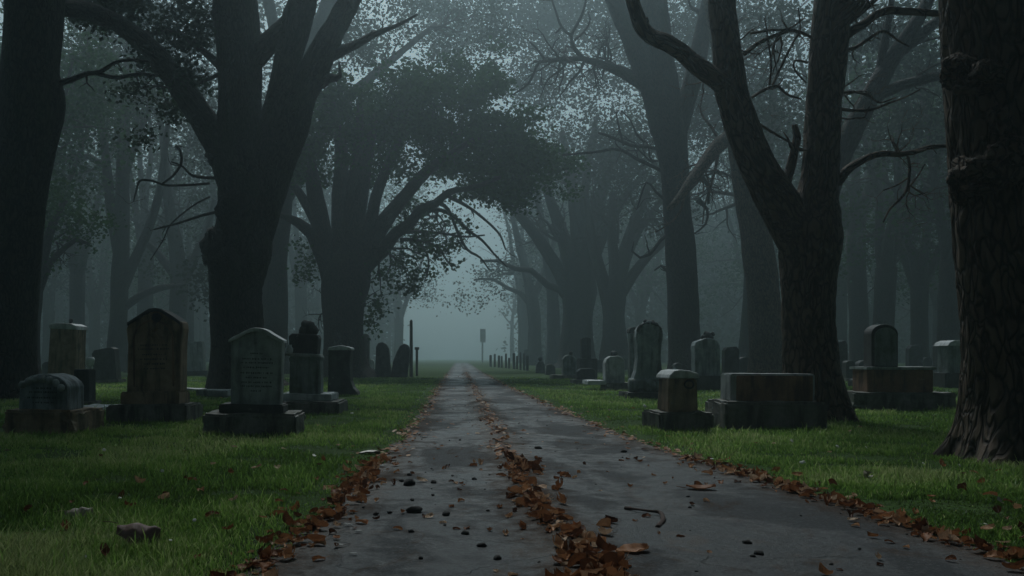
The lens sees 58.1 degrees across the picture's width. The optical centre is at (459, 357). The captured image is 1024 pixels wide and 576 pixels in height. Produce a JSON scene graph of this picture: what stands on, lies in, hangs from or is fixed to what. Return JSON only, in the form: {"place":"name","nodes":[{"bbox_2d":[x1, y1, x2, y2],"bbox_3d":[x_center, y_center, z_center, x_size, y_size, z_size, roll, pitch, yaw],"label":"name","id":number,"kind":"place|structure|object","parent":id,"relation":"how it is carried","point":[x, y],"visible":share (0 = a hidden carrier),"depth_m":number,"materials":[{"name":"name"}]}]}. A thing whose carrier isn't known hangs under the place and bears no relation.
{"place":"outdoors","nodes":[
{"label":"outdoors","id":0,"kind":"place"},
{"bbox_2d":[0,0,945,358],"label":"sky","id":1,"kind":"structure","parent":0,"point":[454,335],"materials":[{"name":"grey"}]},
{"bbox_2d":[0,359,1023,575],"bbox_3d":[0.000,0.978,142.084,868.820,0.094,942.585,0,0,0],"label":"ground","id":2,"kind":"structure","parent":0,"point":[437,368],"depth_m":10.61,"materials":[{"name":"plant"}]},
{"bbox_2d":[3,373,107,433],"bbox_3d":[-5.196,0.643,11.833,0.956,0.884,1.022,1,0,3],"label":"headstone","id":3,"kind":"object","parent":2,"relation":"on","point":[51,402],"visible":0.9,"depth_m":11.51,"materials":[{"name":"grey stone"}]},
{"bbox_2d":[48,319,87,375],"bbox_3d":[-11.079,-0.004,25.956,0.788,2.200,0.800,3,0,0],"label":"headstone","id":4,"kind":"object","parent":2,"relation":"on","point":[67,347],"visible":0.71,"depth_m":25.60,"materials":[{"name":"grey stone"}]},
{"bbox_2d":[54,507,93,520],"bbox_3d":[-2.353,0.958,5.629,0.218,0.088,0.128,0,0,-42],"label":"rock","id":5,"kind":"object","parent":2,"relation":"on","point":[83,509],"visible":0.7,"depth_m":5.62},
{"bbox_2d":[0,0,158,399],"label":"tree","id":6,"kind":"object","parent":2,"relation":"on","point":[32,103],"visible":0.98,"depth_m":21.46,"materials":[{"name":"plant"}]},
{"bbox_2d":[38,166,127,373],"bbox_3d":[-15.891,-3.328,37.807,4.430,8.888,3.278,0,0,20],"label":"tree","id":7,"kind":"object","parent":2,"relation":"on","point":[51,228],"visible":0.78,"depth_m":37.89,"materials":[{"name":"green plant"}]},
{"bbox_2d":[74,369,100,405],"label":"headstone","id":8,"kind":"object","parent":2,"relation":"on","point":[86,378],"visible":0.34,"depth_m":18.98,"materials":[{"name":"stone"}]},
{"bbox_2d":[41,148,137,365],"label":"tree","id":9,"kind":"object","parent":2,"relation":"on","point":[48,304],"visible":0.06,"depth_m":109.61,"materials":[{"name":"grey plant"}]},
{"bbox_2d":[85,357,94,368],"bbox_3d":[-13.618,0.478,33.824,0.365,1.000,0.359,0,0,0],"label":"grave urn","id":10,"kind":"object","parent":2,"relation":"on","point":[89,362],"visible":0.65,"depth_m":33.70,"materials":[{"name":"grey stone"}]},
{"bbox_2d":[0,0,180,251],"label":"tree","id":11,"kind":"object","parent":2,"relation":"on","point":[83,102],"visible":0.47,"depth_m":47.15,"materials":[{"name":"green plant"}]},
{"bbox_2d":[0,0,205,242],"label":"tree","id":12,"kind":"object","parent":2,"relation":"on","point":[77,163],"visible":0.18,"depth_m":62.87,"materials":[{"name":"green plant"}]},
{"bbox_2d":[46,130,164,356],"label":"tree","id":13,"kind":"object","parent":2,"relation":"on","point":[94,302],"visible":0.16,"depth_m":124.22,"materials":[{"name":"green plant"}]},
{"bbox_2d":[49,25,164,366],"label":"tree","id":14,"kind":"object","parent":2,"relation":"on","point":[77,279],"visible":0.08,"depth_m":83.79,"materials":[{"name":"grey plant"}]},
{"bbox_2d":[92,347,126,382],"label":"headstone","id":15,"kind":"object","parent":2,"relation":"on","point":[106,366],"visible":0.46,"depth_m":35.89,"materials":[{"name":"stone"}]},
{"bbox_2d":[60,148,181,315],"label":"tree","id":16,"kind":"object","parent":2,"relation":"on","point":[130,289],"visible":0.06,"depth_m":147.98,"materials":[{"name":"green plant"}]},
{"bbox_2d":[102,521,160,546],"bbox_3d":[-1.722,0.934,4.812,0.292,0.157,0.165,6,10,-15],"label":"rock","id":17,"kind":"object","parent":2,"relation":"on","point":[128,531],"visible":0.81,"depth_m":4.79,"materials":[{"name":"stone"}]},
{"bbox_2d":[69,36,215,315],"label":"tree","id":18,"kind":"object","parent":2,"relation":"on","point":[144,304],"visible":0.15,"depth_m":92.18,"materials":[{"name":"plant"}]},
{"bbox_2d":[84,58,217,341],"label":"tree","id":19,"kind":"object","parent":2,"relation":"on","point":[190,317],"visible":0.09,"depth_m":103.27,"materials":[{"name":"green plant"}]},
{"bbox_2d":[87,141,216,311],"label":"tree","id":20,"kind":"object","parent":2,"relation":"on","point":[163,301],"visible":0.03,"depth_m":134.41,"materials":[{"name":"grey plant"}]},
{"bbox_2d":[106,308,202,422],"bbox_3d":[-4.751,0.169,14.355,1.238,1.859,0.981,-1,-1,0],"label":"headstone","id":21,"kind":"object","parent":2,"relation":"on","point":[157,390],"visible":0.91,"depth_m":14.15,"materials":[{"name":"stone"}]},
{"bbox_2d":[50,0,281,371],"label":"tree","id":22,"kind":"object","parent":2,"relation":"on","point":[124,265],"visible":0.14,"depth_m":65.66,"materials":[{"name":"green plant"}]},
{"bbox_2d":[187,341,207,375],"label":"headstone","id":23,"kind":"object","parent":2,"relation":"on","point":[196,360],"visible":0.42,"depth_m":50.02,"materials":[{"name":"grey stone"}]},
{"bbox_2d":[196,389,230,397],"bbox_3d":[-5.961,0.919,22.515,0.826,0.300,1.012,0,0,0],"label":"grave ledger","id":24,"kind":"object","parent":2,"relation":"on","point":[222,393],"visible":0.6,"depth_m":22.06,"materials":[{"name":"grey stone"}]},
{"bbox_2d":[176,175,301,242],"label":"tree","id":25,"kind":"object","parent":2,"relation":"on","point":[206,209],"visible":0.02,"depth_m":136.19,"materials":[{"name":"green plant"}]},
{"bbox_2d":[133,3,347,280],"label":"tree","id":26,"kind":"object","parent":2,"relation":"on","point":[213,195],"visible":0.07,"depth_m":92.89,"materials":[{"name":"grey plant"}]},
{"bbox_2d":[65,0,417,388],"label":"tree","id":27,"kind":"object","parent":2,"relation":"on","point":[252,146],"visible":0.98,"depth_m":27.55,"materials":[{"name":"plant"}]},
{"bbox_2d":[203,328,303,435],"bbox_3d":[-2.685,0.354,12.033,1.238,1.490,0.881,1,1,-2],"label":"headstone","id":28,"kind":"object","parent":2,"relation":"on","point":[256,404],"visible":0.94,"depth_m":11.88,"materials":[{"name":"stone"}]},
{"bbox_2d":[251,532,273,542],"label":"fallen leaf","id":29,"kind":"object","parent":2,"relation":"on","point":[268,538],"visible":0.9,"depth_m":4.91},
{"bbox_2d":[130,0,409,321],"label":"tree","id":30,"kind":"object","parent":2,"relation":"on","point":[177,267],"visible":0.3,"depth_m":73.48,"materials":[{"name":"green plant"}]},
{"bbox_2d":[282,510,297,525],"bbox_3d":[-0.987,0.958,5.440,0.146,0.081,0.068,32,-17,-39],"label":"fallen leaf","id":31,"kind":"object","parent":2,"relation":"on","point":[287,517],"visible":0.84,"depth_m":5.40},
{"bbox_2d":[216,113,389,332],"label":"tree","id":32,"kind":"object","parent":2,"relation":"on","point":[300,300],"visible":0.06,"depth_m":119.10,"materials":[{"name":"grey plant"}]},
{"bbox_2d":[283,320,347,414],"bbox_3d":[-2.675,0.220,16.566,1.178,1.786,1.350,0,0,0],"label":"monument","id":33,"kind":"object","parent":2,"relation":"on","point":[305,394],"visible":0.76,"depth_m":16.26,"materials":[{"name":"stone"}]},
{"bbox_2d":[327,345,359,395],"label":"headstone","id":34,"kind":"object","parent":2,"relation":"on","point":[340,370],"visible":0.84,"depth_m":24.00,"materials":[{"name":"stone"}]},
{"bbox_2d":[292,149,404,308],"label":"tree","id":35,"kind":"object","parent":2,"relation":"on","point":[375,270],"visible":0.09,"depth_m":140.57,"materials":[{"name":"grey plant"}]},
{"bbox_2d":[364,333,369,364],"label":"headstone","id":36,"kind":"object","parent":2,"relation":"on","point":[367,344],"visible":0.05,"depth_m":50.05,"materials":[{"name":"stone"}]},
{"bbox_2d":[375,342,391,376],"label":"headstone","id":37,"kind":"object","parent":2,"relation":"on","point":[383,365],"visible":0.88,"depth_m":46.05,"materials":[{"name":"stone"}]},
{"bbox_2d":[262,0,526,373],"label":"tree","id":38,"kind":"object","parent":2,"relation":"on","point":[275,304],"visible":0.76,"depth_m":58.77,"materials":[{"name":"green plant"}]},
{"bbox_2d":[391,344,410,376],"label":"headstone","id":39,"kind":"object","parent":2,"relation":"on","point":[400,364],"visible":0.89,"depth_m":46.05,"materials":[{"name":"stone"}]},
{"bbox_2d":[409,320,412,376],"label":"wooden post","id":40,"kind":"object","parent":2,"relation":"on","point":[411,353],"visible":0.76,"depth_m":47.84,"materials":[{"name":"brown wood"}]},
{"bbox_2d":[366,169,481,363],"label":"tree","id":41,"kind":"object","parent":2,"relation":"on","point":[398,325],"visible":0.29,"depth_m":149.62,"materials":[{"name":"grey plant"}]},
{"bbox_2d":[278,35,591,377],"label":"tree","id":42,"kind":"object","parent":2,"relation":"on","point":[352,245],"visible":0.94,"depth_m":45.09,"materials":[{"name":"green plant"}]},
{"bbox_2d":[480,329,485,361],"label":"sign post","id":43,"kind":"object","parent":2,"relation":"on","point":[482,335],"visible":0.9,"depth_m":189.80,"materials":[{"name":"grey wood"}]},
{"bbox_2d":[40,142,937,362],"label":"wood","id":44,"kind":"object","parent":2,"relation":"on","point":[719,329],"depth_m":165.96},
{"bbox_2d":[443,216,556,365],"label":"tree","id":45,"kind":"object","parent":2,"relation":"on","point":[529,297],"visible":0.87,"depth_m":111.61,"materials":[{"name":"green plant"}]},
{"bbox_2d":[454,123,572,363],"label":"tree","id":46,"kind":"object","parent":2,"relation":"on","point":[522,324],"visible":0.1,"depth_m":149.47,"materials":[{"name":"grey plant"}]},
{"bbox_2d":[4,372,1023,575],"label":"leaf litter","id":47,"kind":"object","parent":2,"relation":"on","point":[371,472],"visible":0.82,"depth_m":7.08,"materials":[{"name":"plant"}]},
{"bbox_2d":[580,558,600,569],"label":"fallen leaf","id":48,"kind":"object","parent":47,"relation":"on","point":[584,562],"visible":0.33,"depth_m":4.09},
{"bbox_2d":[598,552,618,566],"bbox_3d":[0.658,0.942,4.247,0.142,0.082,0.052,-6,-17,5],"label":"fallen leaf","id":49,"kind":"object","parent":47,"relation":"on","point":[607,557],"visible":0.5,"depth_m":4.23,"materials":[{"name":"plant"}]},
{"bbox_2d":[499,173,578,366],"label":"tree","id":50,"kind":"object","parent":2,"relation":"on","point":[553,331],"visible":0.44,"depth_m":99.46,"materials":[{"name":"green plant"}]},
{"bbox_2d":[535,356,544,372],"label":"headstone","id":51,"kind":"object","parent":2,"relation":"on","point":[540,366],"visible":0.9,"depth_m":57.55,"materials":[{"name":"stone"}]},
{"bbox_2d":[545,364,555,374],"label":"headstone","id":52,"kind":"object","parent":2,"relation":"on","point":[549,369],"visible":0.9,"depth_m":52.32,"materials":[{"name":"stone"}]},
{"bbox_2d":[369,0,741,367],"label":"tree","id":53,"kind":"object","parent":2,"relation":"on","point":[575,287],"visible":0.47,"depth_m":83.27,"materials":[{"name":"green plant"}]},
{"bbox_2d":[498,178,622,326],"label":"tree","id":54,"kind":"object","parent":2,"relation":"on","point":[558,251],"visible":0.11,"depth_m":142.66,"materials":[{"name":"green plant"}]},
{"bbox_2d":[550,351,576,378],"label":"headstone","id":55,"kind":"object","parent":2,"relation":"on","point":[569,365],"visible":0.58,"depth_m":42.64,"materials":[{"name":"grey stone"}]},
{"bbox_2d":[570,368,596,383],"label":"headstone","id":56,"kind":"object","parent":2,"relation":"on","point":[581,374],"visible":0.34,"depth_m":33.92,"materials":[{"name":"stone"}]},
{"bbox_2d":[577,337,597,378],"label":"headstone","id":57,"kind":"object","parent":2,"relation":"on","point":[585,360],"visible":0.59,"depth_m":39.91,"materials":[{"name":"stone"}]},
{"bbox_2d":[582,351,627,389],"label":"headstone","id":58,"kind":"object","parent":2,"relation":"on","point":[614,371],"visible":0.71,"depth_m":28.30,"materials":[{"name":"stone"}]},
{"bbox_2d":[503,0,740,370],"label":"tree","id":59,"kind":"object","parent":2,"relation":"on","point":[651,76],"visible":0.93,"depth_m":41.57,"materials":[{"name":"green plant"}]},
{"bbox_2d":[627,327,635,378],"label":"headstone","id":60,"kind":"object","parent":2,"relation":"on","point":[631,355],"visible":0.55,"depth_m":31.13,"materials":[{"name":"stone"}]},
{"bbox_2d":[530,93,734,326],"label":"tree","id":61,"kind":"object","parent":2,"relation":"on","point":[644,283],"visible":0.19,"depth_m":128.60,"materials":[{"name":"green plant"}]},
{"bbox_2d":[618,319,662,398],"bbox_3d":[4.575,0.079,22.759,1.148,2.045,1.361,0,0,0],"label":"headstone","id":62,"kind":"object","parent":2,"relation":"on","point":[643,380],"visible":0.77,"depth_m":22.50,"materials":[{"name":"stone"}]},
{"bbox_2d":[519,0,813,369],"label":"tree","id":63,"kind":"object","parent":2,"relation":"on","point":[615,285],"visible":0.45,"depth_m":75.48,"materials":[{"name":"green plant"}]},
{"bbox_2d":[641,369,714,431],"bbox_3d":[2.977,0.627,12.587,0.808,0.928,0.721,1,0,-9],"label":"headstone","id":64,"kind":"object","parent":2,"relation":"on","point":[677,397],"visible":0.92,"depth_m":12.36,"materials":[{"name":"stone"}]},
{"bbox_2d":[691,331,720,389],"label":"headstone","id":65,"kind":"object","parent":2,"relation":"on","point":[705,357],"visible":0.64,"depth_m":27.63,"materials":[{"name":"stone"}]},
{"bbox_2d":[649,0,781,372],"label":"tree","id":66,"kind":"object","parent":2,"relation":"on","point":[760,269],"visible":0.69,"depth_m":35.43,"materials":[{"name":"brown plant"}]},
{"bbox_2d":[721,347,739,373],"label":"headstone","id":67,"kind":"object","parent":2,"relation":"on","point":[730,360],"visible":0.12,"depth_m":37.07,"materials":[{"name":"stone"}]},
{"bbox_2d":[654,0,810,357],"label":"tree","id":68,"kind":"object","parent":2,"relation":"on","point":[743,347],"visible":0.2,"depth_m":61.51,"materials":[{"name":"plant"}]},
{"bbox_2d":[739,357,747,372],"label":"headstone","id":69,"kind":"object","parent":2,"relation":"on","point":[743,364],"visible":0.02,"depth_m":39.63,"materials":[{"name":"stone"}]},
{"bbox_2d":[705,373,827,429],"bbox_3d":[4.353,0.651,13.119,1.468,0.854,1.003,0,0,-3],"label":"headstone","id":70,"kind":"object","parent":2,"relation":"on","point":[757,400],"visible":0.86,"depth_m":12.87,"materials":[{"name":"stone"}]},
{"bbox_2d":[625,0,947,421],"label":"tree","id":71,"kind":"object","parent":2,"relation":"on","point":[803,223],"visible":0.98,"depth_m":14.25,"materials":[{"name":"brown plant"}]},
{"bbox_2d":[692,112,890,325],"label":"tree","id":72,"kind":"object","parent":2,"relation":"on","point":[736,250],"visible":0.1,"depth_m":120.94,"materials":[{"name":"green plant"}]},
{"bbox_2d":[687,56,912,292],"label":"tree","id":73,"kind":"object","parent":2,"relation":"on","point":[795,183],"visible":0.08,"depth_m":88.89,"materials":[{"name":"grey plant"}]},
{"bbox_2d":[711,43,940,342],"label":"tree","id":74,"kind":"object","parent":2,"relation":"on","point":[841,313],"visible":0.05,"depth_m":99.28,"materials":[{"name":"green plant"}]},
{"bbox_2d":[749,0,920,362],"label":"tree","id":75,"kind":"object","parent":2,"relation":"on","point":[858,311],"visible":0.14,"depth_m":71.27,"materials":[{"name":"plant"}]},
{"bbox_2d":[736,0,946,194],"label":"tree","id":76,"kind":"object","parent":2,"relation":"on","point":[894,54],"visible":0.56,"depth_m":46.63,"materials":[{"name":"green plant"}]},
{"bbox_2d":[838,341,847,371],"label":"headstone","id":77,"kind":"object","parent":2,"relation":"on","point":[843,349],"visible":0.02,"depth_m":39.63,"materials":[{"name":"stone"}]},
{"bbox_2d":[746,0,950,356],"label":"tree","id":78,"kind":"object","parent":2,"relation":"on","point":[919,273],"visible":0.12,"depth_m":65.50,"materials":[{"name":"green plant"}]},
{"bbox_2d":[842,361,854,380],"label":"headstone","id":79,"kind":"object","parent":2,"relation":"on","point":[847,373],"visible":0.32,"depth_m":37.07,"materials":[{"name":"stone"}]},
{"bbox_2d":[792,170,935,326],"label":"tree","id":80,"kind":"object","parent":2,"relation":"on","point":[870,307],"visible":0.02,"depth_m":128.15,"materials":[{"name":"green plant"}]},
{"bbox_2d":[775,2,959,366],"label":"tree","id":81,"kind":"object","parent":2,"relation":"on","point":[948,324],"visible":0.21,"depth_m":54.28,"materials":[{"name":"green plant"}]},
{"bbox_2d":[841,32,947,326],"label":"tree","id":82,"kind":"object","parent":2,"relation":"on","point":[887,248],"visible":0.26,"depth_m":57.36,"materials":[{"name":"plant"}]},
{"bbox_2d":[846,129,947,363],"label":"tree","id":83,"kind":"object","parent":2,"relation":"on","point":[933,293],"visible":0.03,"depth_m":94.93,"materials":[{"name":"grey plant"}]},
{"bbox_2d":[844,36,951,305],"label":"tree","id":84,"kind":"object","parent":2,"relation":"on","point":[902,270],"visible":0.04,"depth_m":78.72,"materials":[{"name":"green plant"}]},
{"bbox_2d":[847,324,956,410],"bbox_3d":[8.319,0.232,17.720,1.951,1.741,1.136,0,0,0],"label":"headstone","id":85,"kind":"object","parent":2,"relation":"on","point":[881,378],"visible":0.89,"depth_m":17.36,"materials":[{"name":"stone"}]},
{"bbox_2d":[862,168,945,356],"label":"tree","id":86,"kind":"object","parent":2,"relation":"on","point":[930,315],"visible":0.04,"depth_m":119.51,"materials":[{"name":"green plant"}]},
{"bbox_2d":[905,345,922,366],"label":"headstone","id":87,"kind":"object","parent":2,"relation":"on","point":[914,355],"visible":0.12,"depth_m":49.98,"materials":[{"name":"stone"}]},
{"bbox_2d":[883,42,951,277],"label":"tree","id":88,"kind":"object","parent":2,"relation":"on","point":[948,222],"visible":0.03,"depth_m":61.18,"materials":[{"name":"grey plant"}]},
{"bbox_2d":[933,340,960,387],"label":"headstone","id":89,"kind":"object","parent":2,"relation":"on","point":[946,374],"visible":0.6,"depth_m":29.00,"materials":[{"name":"stone"}]},
{"bbox_2d":[932,0,1023,466],"bbox_3d":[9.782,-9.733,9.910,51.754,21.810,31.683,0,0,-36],"label":"tree","id":90,"kind":"object","parent":2,"relation":"on","point":[981,77],"visible":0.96,"depth_m":8.66,"materials":[{"name":"brown plant"}]},
{"bbox_2d":[1006,546,1023,560],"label":"fallen leaf","id":91,"kind":"object","parent":2,"relation":"on","point":[1019,553],"visible":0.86,"depth_m":4.50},
{"bbox_2d":[244,363,1023,575],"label":"road","id":92,"kind":"structure","parent":0,"point":[777,530],"depth_m":5.64,"materials":[{"name":"asphalt"}]},
{"bbox_2d":[259,545,273,561],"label":"fallen leaf","id":93,"kind":"object","parent":92,"relation":"on","point":[267,550],"visible":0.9,"depth_m":4.51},
{"bbox_2d":[311,540,325,545],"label":"fallen leaf","id":94,"kind":"object","parent":92,"relation":"on","point":[320,542],"visible":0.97,"depth_m":4.85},
{"bbox_2d":[302,534,325,541],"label":"fallen leaf","id":95,"kind":"object","parent":94,"relation":"on","point":[315,537],"visible":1,"depth_m":4.88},
{"bbox_2d":[311,515,328,526],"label":"fallen leaf","id":96,"kind":"object","parent":92,"relation":"on","point":[316,521],"visible":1,"depth_m":5.28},
{"bbox_2d":[323,508,335,518],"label":"fallen leaf","id":97,"kind":"object","parent":92,"relation":"on","point":[328,512],"visible":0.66,"depth_m":5.62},
{"bbox_2d":[406,506,422,512],"bbox_3d":[-0.291,0.974,5.868,0.113,0.056,0.079,0,0,-10],"label":"pebble","id":98,"kind":"object","parent":92,"relation":"on","point":[415,509],"visible":0.96,"depth_m":5.85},
{"bbox_2d":[554,547,570,559],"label":"fallen leaf","id":99,"kind":"object","parent":92,"relation":"on","point":[561,553],"visible":1,"depth_m":4.42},
{"bbox_2d":[562,539,576,553],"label":"fallen leaf","id":100,"kind":"object","parent":92,"relation":"on","point":[566,547],"visible":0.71,"depth_m":4.53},
{"bbox_2d":[562,553,585,566],"bbox_3d":[0.525,0.947,4.263,0.122,0.071,0.045,-4,2,-16],"label":"fallen leaf","id":101,"kind":"object","parent":92,"relation":"on","point":[573,560],"visible":0.73,"depth_m":4.26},
{"bbox_2d":[580,568,603,575],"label":"fallen leaf","id":102,"kind":"object","parent":92,"relation":"on","point":[585,572],"visible":0.81,"depth_m":3.95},
{"bbox_2d":[592,517,610,526],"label":"fallen leaf","id":103,"kind":"object","parent":92,"relation":"on","point":[605,522],"visible":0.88,"depth_m":5.35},
{"bbox_2d":[596,533,616,550],"bbox_3d":[0.752,0.935,4.601,0.142,0.079,0.066,16,-12,9],"label":"fallen leaf","id":104,"kind":"object","parent":92,"relation":"on","point":[601,543],"visible":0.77,"depth_m":4.59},
{"bbox_2d":[610,543,648,551],"bbox_3d":[0.851,0.963,4.637,0.214,0.036,0.143,0,0,-43],"label":"fallen leaf","id":105,"kind":"object","parent":92,"relation":"on","point":[633,547],"visible":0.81,"depth_m":4.69,"materials":[{"name":"plant"}]},
{"bbox_2d":[624,506,665,526],"bbox_3d":[1.180,0.973,5.648,0.169,0.047,0.650,0,0,-6],"label":"twig","id":106,"kind":"object","parent":92,"relation":"on","point":[661,522],"visible":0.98,"depth_m":5.72,"materials":[{"name":"wood"}]},
{"bbox_2d":[677,484,715,488],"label":"fallen leaf","id":107,"kind":"object","parent":92,"relation":"on","point":[703,486],"visible":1,"depth_m":6.91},
{"bbox_2d":[908,517,927,530],"bbox_3d":[2.580,0.941,5.199,0.065,0.079,0.142,-10,-10,-29],"label":"fallen leaf","id":108,"kind":"object","parent":92,"relation":"on","point":[923,522],"visible":0.97,"depth_m":5.15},
{"bbox_2d":[973,534,992,550],"bbox_3d":[2.655,0.941,4.640,0.064,0.077,0.138,-12,6,-21],"label":"fallen leaf","id":109,"kind":"object","parent":92,"relation":"on","point":[977,539],"visible":0.91,"depth_m":4.67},
{"bbox_2d":[976,550,1003,558],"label":"fallen leaf","id":110,"kind":"object","parent":92,"relation":"on","point":[995,553],"visible":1,"depth_m":4.53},
{"bbox_2d":[995,559,1023,568],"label":"fallen leaf","id":111,"kind":"object","parent":92,"relation":"on","point":[1016,565],"visible":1,"depth_m":4.27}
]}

